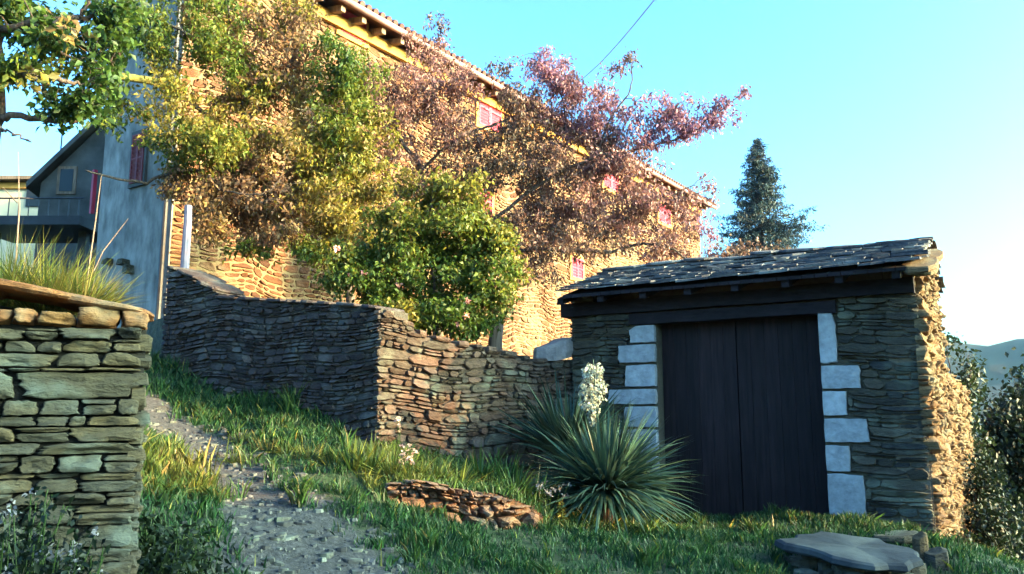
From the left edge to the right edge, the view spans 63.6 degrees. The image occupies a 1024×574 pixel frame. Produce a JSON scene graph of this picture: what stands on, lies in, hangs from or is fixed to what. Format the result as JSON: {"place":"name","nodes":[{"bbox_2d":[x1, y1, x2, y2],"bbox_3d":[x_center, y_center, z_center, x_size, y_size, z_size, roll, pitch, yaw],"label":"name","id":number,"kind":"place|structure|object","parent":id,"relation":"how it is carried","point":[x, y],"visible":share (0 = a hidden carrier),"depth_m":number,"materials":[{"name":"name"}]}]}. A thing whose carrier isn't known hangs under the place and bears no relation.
{"place":"outdoors","nodes":[
{"label":"outdoors","id":0,"kind":"place"},
{"bbox_2d":[0,0,1023,345],"label":"sky","id":1,"kind":"structure","parent":0,"point":[892,119],"materials":[{"name":"blue"}]},
{"bbox_2d":[139,339,1023,573],"bbox_3d":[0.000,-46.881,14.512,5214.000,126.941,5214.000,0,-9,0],"label":"ground","id":2,"kind":"structure","parent":0,"point":[996,361],"depth_m":6.72,"materials":[{"name":"grey gravel"}]},
{"bbox_2d":[0,175,38,275],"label":"cream house","id":3,"kind":"structure","parent":2,"relation":"on","point":[9,184],"depth_m":27.74,"materials":[{"name":"painted plaster"},{"name":"roof tile"}]},
{"bbox_2d":[25,189,38,206],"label":"window","id":4,"kind":"structure","parent":3,"relation":"in","point":[33,202],"depth_m":27.75,"materials":[{"name":"grey glass"}]},
{"bbox_2d":[0,306,76,324],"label":"earth bank","id":5,"kind":"structure","parent":2,"relation":"on","point":[4,307],"depth_m":4.34,"materials":[{"name":"soil"}]},
{"bbox_2d":[3,152,32,261],"bbox_3d":[-2.902,-0.305,4.807,0.185,0.999,0.009,0,-9,0],"label":"dry stalk","id":6,"kind":"object","parent":5,"relation":"on","point":[19,197],"visible":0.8,"depth_m":4.84,"materials":[{"name":"beige plant"}]},
{"bbox_2d":[0,234,105,313],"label":"grass tuft","id":7,"kind":"object","parent":5,"relation":"on","point":[29,267],"visible":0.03,"depth_m":4.68,"materials":[{"name":"green plant"}]},
{"bbox_2d":[0,217,107,308],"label":"grass tuft","id":8,"kind":"object","parent":5,"relation":"on","point":[9,302],"visible":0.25,"depth_m":4.51,"materials":[{"name":"green plant"}]},
{"bbox_2d":[0,229,147,313],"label":"grass tuft","id":9,"kind":"object","parent":5,"relation":"on","point":[39,308],"visible":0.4,"depth_m":4.49,"materials":[{"name":"green plant"}]},
{"bbox_2d":[87,176,101,278],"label":"dry stalk","id":10,"kind":"object","parent":5,"relation":"on","point":[94,230],"visible":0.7,"depth_m":4.81,"materials":[{"name":"beige plant"}]},
{"bbox_2d":[72,219,127,315],"bbox_3d":[-2.387,-0.105,4.775,0.290,0.597,0.009,0,-9,0],"label":"dry stalk","id":11,"kind":"object","parent":5,"relation":"on","point":[103,251],"visible":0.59,"depth_m":4.79,"materials":[{"name":"beige plant"}]},
{"bbox_2d":[0,486,78,573],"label":"leafy weed","id":12,"kind":"object","parent":2,"relation":"on","point":[31,537],"visible":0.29,"depth_m":3.63,"materials":[{"name":"green plant"}]},
{"bbox_2d":[0,490,82,573],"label":"leafy weed","id":13,"kind":"object","parent":2,"relation":"on","point":[13,568],"visible":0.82,"depth_m":3.40,"materials":[{"name":"green plant"}]},
{"bbox_2d":[18,518,105,573],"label":"leafy weed","id":14,"kind":"object","parent":2,"relation":"on","point":[68,549],"visible":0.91,"depth_m":3.39,"materials":[{"name":"green plant"}]},
{"bbox_2d":[36,527,110,573],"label":"leafy weed","id":15,"kind":"object","parent":2,"relation":"on","point":[93,564],"visible":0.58,"depth_m":3.48,"materials":[{"name":"green plant"}]},
{"bbox_2d":[0,278,154,573],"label":"dry stone wall","id":16,"kind":"structure","parent":2,"relation":"on","point":[74,417],"depth_m":4.00,"materials":[{"name":"grey stone"}]},
{"bbox_2d":[2,249,148,317],"bbox_3d":[-2.574,-0.034,4.832,0.955,0.414,1.035,0,-9,0],"label":"grass tuft","id":17,"kind":"object","parent":16,"relation":"on","point":[75,314],"visible":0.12,"depth_m":4.68,"materials":[{"name":"green plant"}]},
{"bbox_2d":[11,257,152,313],"bbox_3d":[-2.418,-0.025,4.583,0.852,0.317,0.808,0,-9,0],"label":"grass tuft","id":18,"kind":"object","parent":16,"relation":"on","point":[93,294],"visible":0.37,"depth_m":4.50,"materials":[{"name":"green plant"}]},
{"bbox_2d":[0,0,161,142],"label":"walnut tree","id":19,"kind":"object","parent":2,"relation":"on","point":[44,30],"visible":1,"depth_m":6.67,"materials":[{"name":"green plant"}]},
{"bbox_2d":[146,318,164,357],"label":"terrace","id":20,"kind":"structure","parent":2,"relation":"on","point":[154,330],"depth_m":11.83,"materials":[{"name":"concrete"}]},
{"bbox_2d":[0,197,97,320],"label":"balcony","id":21,"kind":"structure","parent":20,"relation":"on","point":[78,229],"depth_m":18.73,"materials":[{"name":"wood"}]},
{"bbox_2d":[26,116,105,287],"bbox_3d":[-12.056,-0.715,23.914,2.303,8.095,6.268,2,-9,-13],"label":"annex","id":22,"kind":"object","parent":20,"relation":"on","point":[61,172],"visible":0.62,"depth_m":21.65,"materials":[{"name":"grey wood"}]},
{"bbox_2d":[56,166,77,193],"bbox_3d":[-11.698,-2.802,21.690,0.500,0.750,0.070,0,-9,0],"label":"window","id":23,"kind":"structure","parent":22,"relation":"in","point":[66,175],"depth_m":21.66,"materials":[{"name":"grey wood"}]},
{"bbox_2d":[180,205,191,267],"bbox_3d":[-4.550,-0.424,11.508,0.123,1.465,0.124,0,-9,0],"label":"wooden post","id":24,"kind":"object","parent":20,"relation":"on","point":[185,249],"visible":0.71,"depth_m":11.51,"materials":[{"name":"white wood"}]},
{"bbox_2d":[85,0,423,302],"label":"fruit tree","id":25,"kind":"object","parent":20,"relation":"on","point":[213,43],"visible":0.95,"depth_m":12.50,"materials":[{"name":"green plant"}]},
{"bbox_2d":[89,0,717,359],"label":"stone house","id":26,"kind":"structure","parent":20,"relation":"on","point":[146,243],"depth_m":16.41,"materials":[{"name":"brown stone"}]},
{"bbox_2d":[127,127,148,188],"bbox_3d":[-6.795,-2.343,15.022,0.531,1.064,0.083,-6,-11,34],"label":"window","id":27,"kind":"structure","parent":26,"relation":"in","point":[138,165],"depth_m":14.97,"materials":[{"name":"red paint"}]},
{"bbox_2d":[335,10,368,49],"bbox_3d":[-3.538,-5.798,18.351,0.093,0.749,0.995,-6,-11,34],"label":"window","id":28,"kind":"structure","parent":26,"relation":"in","point":[347,15],"depth_m":18.25,"materials":[{"name":"red paint"}]},
{"bbox_2d":[480,189,493,214],"bbox_3d":[-0.725,-2.281,21.921,0.094,0.933,0.848,-6,-11,34],"label":"window","id":29,"kind":"structure","parent":26,"relation":"in","point":[491,204],"depth_m":22.11,"materials":[{"name":"pink paint"}]},
{"bbox_2d":[474,87,503,138],"bbox_3d":[-0.616,-4.796,22.480,0.092,1.239,1.287,-6,-11,34],"label":"window","id":30,"kind":"structure","parent":26,"relation":"in","point":[490,115],"depth_m":22.30,"materials":[{"name":"red paint"}]},
{"bbox_2d":[568,254,584,280],"bbox_3d":[2.017,-0.588,25.675,0.094,0.850,0.944,-6,-11,34],"label":"window","id":31,"kind":"structure","parent":26,"relation":"in","point":[577,273],"depth_m":25.59,"materials":[{"name":"pink paint"}]},
{"bbox_2d":[601,174,619,193],"bbox_3d":[3.365,-3.641,28.138,0.092,0.866,1.362,-6,-11,34],"label":"window","id":32,"kind":"structure","parent":26,"relation":"in","point":[610,182],"depth_m":28.04,"materials":[{"name":"pink paint"}]},
{"bbox_2d":[580,0,653,80],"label":"overhead cable","id":33,"kind":"object","parent":26,"relation":"attached to","point":[622,38],"visible":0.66,"depth_m":17.31,"materials":[{"name":"metal"}]},
{"bbox_2d":[656,199,672,229],"bbox_3d":[5.827,-2.781,31.612,0.092,0.945,1.349,-6,-11,34],"label":"window","id":34,"kind":"structure","parent":26,"relation":"in","point":[664,223],"depth_m":31.50,"materials":[{"name":"pink paint"}]},
{"bbox_2d":[308,163,538,343],"bbox_3d":[-1.109,-0.368,10.626,2.914,2.680,1.573,0,-9,0],"label":"rose bush","id":35,"kind":"object","parent":20,"relation":"on","point":[462,265],"visible":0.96,"depth_m":10.47,"materials":[{"name":"green plant"}]},
{"bbox_2d":[488,316,503,349],"bbox_3d":[-0.221,0.920,10.890,0.226,1.060,0.204,0,-9,0],"label":"garden post","id":36,"kind":"object","parent":20,"relation":"on","point":[495,340],"visible":0.34,"depth_m":10.86,"materials":[{"name":"grey wood"}]},
{"bbox_2d":[325,10,751,335],"bbox_3d":[0.184,-2.044,16.111,8.848,7.689,2.008,-2,-9,10],"label":"plum tree","id":37,"kind":"object","parent":20,"relation":"on","point":[615,164],"visible":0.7,"depth_m":16.00,"materials":[{"name":"pink plant"}]},
{"bbox_2d":[146,447,186,466],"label":"grass tuft","id":38,"kind":"object","parent":2,"relation":"on","point":[160,454],"visible":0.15,"depth_m":7.13,"materials":[{"name":"green plant"}]},
{"bbox_2d":[142,469,198,494],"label":"grass tuft","id":39,"kind":"object","parent":2,"relation":"on","point":[169,486],"visible":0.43,"depth_m":6.38,"materials":[{"name":"green plant"}]},
{"bbox_2d":[136,535,208,573],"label":"leafy weed","id":40,"kind":"object","parent":2,"relation":"on","point":[178,565],"visible":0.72,"depth_m":4.51,"materials":[{"name":"green plant"}]},
{"bbox_2d":[138,493,206,573],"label":"leafy weed","id":41,"kind":"object","parent":2,"relation":"on","point":[145,535],"visible":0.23,"depth_m":4.99,"materials":[{"name":"green plant"}]},
{"bbox_2d":[142,454,205,480],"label":"grass tuft","id":42,"kind":"object","parent":2,"relation":"on","point":[170,478],"visible":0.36,"depth_m":6.80,"materials":[{"name":"green plant"}]},
{"bbox_2d":[136,517,231,573],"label":"leafy weed","id":43,"kind":"object","parent":2,"relation":"on","point":[207,565],"visible":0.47,"depth_m":4.80,"materials":[{"name":"green plant"}]},
{"bbox_2d":[175,471,221,492],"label":"grass tuft","id":44,"kind":"object","parent":2,"relation":"on","point":[199,481],"visible":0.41,"depth_m":6.66,"materials":[{"name":"green plant"}]},
{"bbox_2d":[189,478,236,499],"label":"grass tuft","id":45,"kind":"object","parent":2,"relation":"on","point":[215,489],"visible":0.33,"depth_m":6.60,"materials":[{"name":"green plant"}]},
{"bbox_2d":[213,450,254,463],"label":"grass tuft","id":46,"kind":"object","parent":2,"relation":"on","point":[233,456],"visible":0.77,"depth_m":7.67,"materials":[{"name":"green plant"}]},
{"bbox_2d":[222,429,258,441],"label":"grass tuft","id":47,"kind":"object","parent":2,"relation":"on","point":[242,435],"visible":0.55,"depth_m":8.37,"materials":[{"name":"green plant"}]},
{"bbox_2d":[243,435,291,449],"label":"grass tuft","id":48,"kind":"object","parent":2,"relation":"on","point":[261,445],"visible":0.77,"depth_m":8.09,"materials":[{"name":"green plant"}]},
{"bbox_2d":[261,477,303,490],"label":"grass tuft","id":49,"kind":"object","parent":2,"relation":"on","point":[281,484],"visible":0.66,"depth_m":6.97,"materials":[{"name":"green plant"}]},
{"bbox_2d":[258,436,307,453],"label":"grass tuft","id":50,"kind":"object","parent":2,"relation":"on","point":[286,450],"visible":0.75,"depth_m":7.98,"materials":[{"name":"green plant"}]},
{"bbox_2d":[161,266,407,443],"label":"terrace wall","id":51,"kind":"structure","parent":2,"relation":"on","point":[235,339],"depth_m":9.71,"materials":[{"name":"stone"}]},
{"bbox_2d":[144,394,430,573],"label":"gravel","id":52,"kind":"structure","parent":2,"relation":"on","point":[280,536],"depth_m":6.21,"materials":[{"name":"grey gravel"}]},
{"bbox_2d":[290,441,334,459],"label":"grass tuft","id":53,"kind":"object","parent":2,"relation":"on","point":[304,451],"visible":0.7,"depth_m":7.89,"materials":[{"name":"green plant"}]},
{"bbox_2d":[309,447,350,466],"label":"grass tuft","id":54,"kind":"object","parent":2,"relation":"on","point":[332,458],"visible":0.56,"depth_m":7.76,"materials":[{"name":"green plant"}]},
{"bbox_2d":[317,478,371,494],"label":"grass tuft","id":55,"kind":"object","parent":2,"relation":"on","point":[340,488],"visible":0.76,"depth_m":6.92,"materials":[{"name":"green plant"}]},
{"bbox_2d":[328,435,376,471],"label":"iris","id":56,"kind":"object","parent":2,"relation":"on","point":[358,459],"visible":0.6,"depth_m":7.67,"materials":[{"name":"green plant"}]},
{"bbox_2d":[344,432,396,470],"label":"iris","id":57,"kind":"object","parent":2,"relation":"on","point":[373,458],"visible":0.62,"depth_m":7.83,"materials":[{"name":"green plant"}]},
{"bbox_2d":[345,438,566,515],"bbox_3d":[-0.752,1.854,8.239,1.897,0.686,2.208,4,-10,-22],"label":"grass","id":58,"kind":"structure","parent":2,"relation":"on","point":[493,487],"depth_m":7.63,"materials":[{"name":"green plant"}]},
{"bbox_2d":[352,443,427,477],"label":"grass tuft","id":59,"kind":"object","parent":58,"relation":"on","point":[391,466],"visible":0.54,"depth_m":7.63,"materials":[{"name":"green plant"}]},
{"bbox_2d":[394,416,401,466],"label":"dried flower stalk","id":60,"kind":"object","parent":58,"relation":"on","point":[398,424],"visible":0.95,"depth_m":8.14,"materials":[{"name":"beige plant"}]},
{"bbox_2d":[373,453,442,479],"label":"grass tuft","id":61,"kind":"object","parent":58,"relation":"on","point":[412,469],"visible":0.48,"depth_m":7.57,"materials":[{"name":"green plant"}]},
{"bbox_2d":[399,444,419,476],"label":"dried flowers","id":62,"kind":"object","parent":58,"relation":"on","point":[412,453],"visible":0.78,"depth_m":7.60,"materials":[{"name":"beige plant"}]},
{"bbox_2d":[404,450,470,482],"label":"grass tuft","id":63,"kind":"object","parent":58,"relation":"on","point":[442,469],"visible":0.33,"depth_m":7.68,"materials":[{"name":"green plant"}]},
{"bbox_2d":[436,458,487,487],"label":"grass tuft","id":64,"kind":"object","parent":58,"relation":"on","point":[464,475],"visible":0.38,"depth_m":7.71,"materials":[{"name":"green plant"}]},
{"bbox_2d":[448,444,520,479],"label":"grass tuft","id":65,"kind":"object","parent":58,"relation":"on","point":[480,465],"visible":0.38,"depth_m":8.21,"materials":[{"name":"green plant"}]},
{"bbox_2d":[466,442,541,481],"bbox_3d":[-0.062,1.778,8.345,0.939,0.487,1.002,0,-9,0],"label":"grass tuft","id":66,"kind":"object","parent":58,"relation":"on","point":[513,470],"visible":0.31,"depth_m":8.25,"materials":[{"name":"green plant"}]},
{"bbox_2d":[490,457,553,495],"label":"grass tuft","id":67,"kind":"object","parent":58,"relation":"on","point":[518,479],"visible":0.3,"depth_m":7.86,"materials":[{"name":"green plant"}]},
{"bbox_2d":[504,467,567,501],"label":"grass tuft","id":68,"kind":"object","parent":58,"relation":"on","point":[544,484],"visible":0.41,"depth_m":7.88,"materials":[{"name":"green plant"}]},
{"bbox_2d":[533,481,571,509],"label":"pinkish flowers","id":69,"kind":"object","parent":58,"relation":"on","point":[549,493],"visible":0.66,"depth_m":7.73,"materials":[{"name":"pink plant"}]},
{"bbox_2d":[480,364,650,484],"bbox_3d":[0.659,1.675,9.342,2.098,1.626,2.045,0,-9,0],"label":"yucca","id":70,"kind":"object","parent":58,"relation":"on","point":[551,416],"visible":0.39,"depth_m":9.13,"materials":[{"name":"green plant"}]},
{"bbox_2d":[522,359,706,536],"bbox_3d":[0.936,1.614,8.402,2.102,1.768,2.122,0,-9,0],"label":"yucca","id":71,"kind":"object","parent":58,"relation":"on","point":[604,471],"visible":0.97,"depth_m":8.10,"materials":[{"name":"green plant"}]},
{"bbox_2d":[385,479,542,530],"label":"retaining wall","id":72,"kind":"structure","parent":2,"relation":"on","point":[501,511],"depth_m":7.21,"materials":[{"name":"stone"}]},
{"bbox_2d":[373,309,572,474],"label":"garden wall","id":73,"kind":"structure","parent":2,"relation":"on","point":[446,393],"depth_m":9.50,"materials":[{"name":"stone"}]},
{"bbox_2d":[533,337,572,360],"bbox_3d":[0.527,0.814,10.605,0.511,0.328,0.392,0,-9,0],"label":"grey rock","id":74,"kind":"object","parent":73,"relation":"on","point":[557,349],"visible":0.9,"depth_m":10.44,"materials":[{"name":"grey stone"}]},
{"bbox_2d":[556,500,567,521],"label":"yellow weed","id":75,"kind":"object","parent":2,"relation":"on","point":[561,511],"visible":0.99,"depth_m":7.66,"materials":[{"name":"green plant"}]},
{"bbox_2d":[139,349,1023,573],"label":"lawn grass","id":76,"kind":"structure","parent":2,"relation":"on","point":[290,412],"depth_m":7.26,"materials":[{"name":"green plant"}]},
{"bbox_2d":[622,524,661,537],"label":"grass tuft","id":77,"kind":"object","parent":2,"relation":"on","point":[645,532],"visible":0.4,"depth_m":7.68,"materials":[{"name":"green plant"}]},
{"bbox_2d":[695,527,731,544],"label":"grass tuft","id":78,"kind":"object","parent":2,"relation":"on","point":[716,536],"visible":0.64,"depth_m":7.51,"materials":[{"name":"green plant"}]},
{"bbox_2d":[705,234,790,256],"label":"roof shrub","id":79,"kind":"object","parent":2,"relation":"on","point":[741,251],"visible":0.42,"depth_m":15.20,"materials":[{"name":"pink plant"}]},
{"bbox_2d":[554,237,963,539],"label":"stone shed","id":80,"kind":"structure","parent":2,"relation":"on","point":[813,379],"depth_m":9.34,"materials":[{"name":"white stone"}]},
{"bbox_2d":[662,321,743,515],"bbox_3d":[2.257,1.619,9.806,0.910,2.460,0.077,-5,-10,31],"label":"door leaf","id":81,"kind":"structure","parent":80,"relation":"in","point":[701,382],"depth_m":9.77,"materials":[{"name":"brown wood"}]},
{"bbox_2d":[736,316,829,514],"bbox_3d":[3.064,1.543,9.328,0.950,2.460,0.076,-5,-10,31],"label":"door leaf","id":82,"kind":"structure","parent":80,"relation":"in","point":[783,444],"depth_m":9.31,"materials":[{"name":"brown wood"}]},
{"bbox_2d":[706,138,828,256],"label":"spruce tree","id":83,"kind":"object","parent":2,"relation":"on","point":[762,181],"visible":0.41,"depth_m":40.63,"materials":[{"name":"green plant"}]},
{"bbox_2d":[774,531,926,573],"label":"slate slab","id":84,"kind":"object","parent":2,"relation":"on","point":[830,553],"depth_m":6.87,"materials":[{"name":"stone"}]},
{"bbox_2d":[857,521,894,536],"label":"grass tuft","id":85,"kind":"object","parent":2,"relation":"on","point":[877,529],"visible":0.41,"depth_m":7.76,"materials":[{"name":"green plant"}]},
{"bbox_2d":[870,530,918,543],"bbox_3d":[3.599,2.334,7.725,0.481,0.093,0.298,0,-9,0],"label":"loose stone","id":86,"kind":"object","parent":2,"relation":"on","point":[900,535],"visible":0.64,"depth_m":7.62,"materials":[{"name":"grey stone"}]},
{"bbox_2d":[912,531,928,559],"bbox_3d":[3.677,2.354,7.423,0.127,0.311,0.124,0,-9,0],"label":"loose stone","id":87,"kind":"object","parent":2,"relation":"on","point":[920,545],"visible":0.64,"depth_m":7.38,"materials":[{"name":"grey stone"}]},
{"bbox_2d":[924,547,948,570],"bbox_3d":[3.763,2.409,7.313,0.198,0.202,0.193,0,-9,0],"label":"loose stone","id":88,"kind":"object","parent":2,"relation":"on","point":[936,556],"visible":0.88,"depth_m":7.24,"materials":[{"name":"grey stone"}]},
{"bbox_2d":[945,367,980,542],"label":"boundary wall","id":89,"kind":"structure","parent":2,"relation":"on","point":[959,402],"depth_m":11.61,"materials":[{"name":"stone"}]},
{"bbox_2d":[946,522,988,548],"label":"moss shrub","id":90,"kind":"object","parent":2,"relation":"on","point":[965,536],"visible":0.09,"depth_m":8.43,"materials":[{"name":"green plant"}]},
{"bbox_2d":[944,331,1003,467],"bbox_3d":[7.533,2.849,13.598,0.988,4.315,1.838,-7,-11,36],"label":"young tree","id":91,"kind":"object","parent":2,"relation":"on","point":[971,370],"visible":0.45,"depth_m":13.84,"materials":[{"name":"green plant"}]},
{"bbox_2d":[961,445,1023,558],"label":"shrub","id":92,"kind":"object","parent":2,"relation":"on","point":[992,521],"visible":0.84,"depth_m":11.13,"materials":[{"name":"green plant"}]},
{"bbox_2d":[970,347,1023,561],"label":"hedge tree","id":93,"kind":"object","parent":2,"relation":"on","point":[1004,422],"visible":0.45,"depth_m":17.93,"materials":[{"name":"green plant"}]}
]}

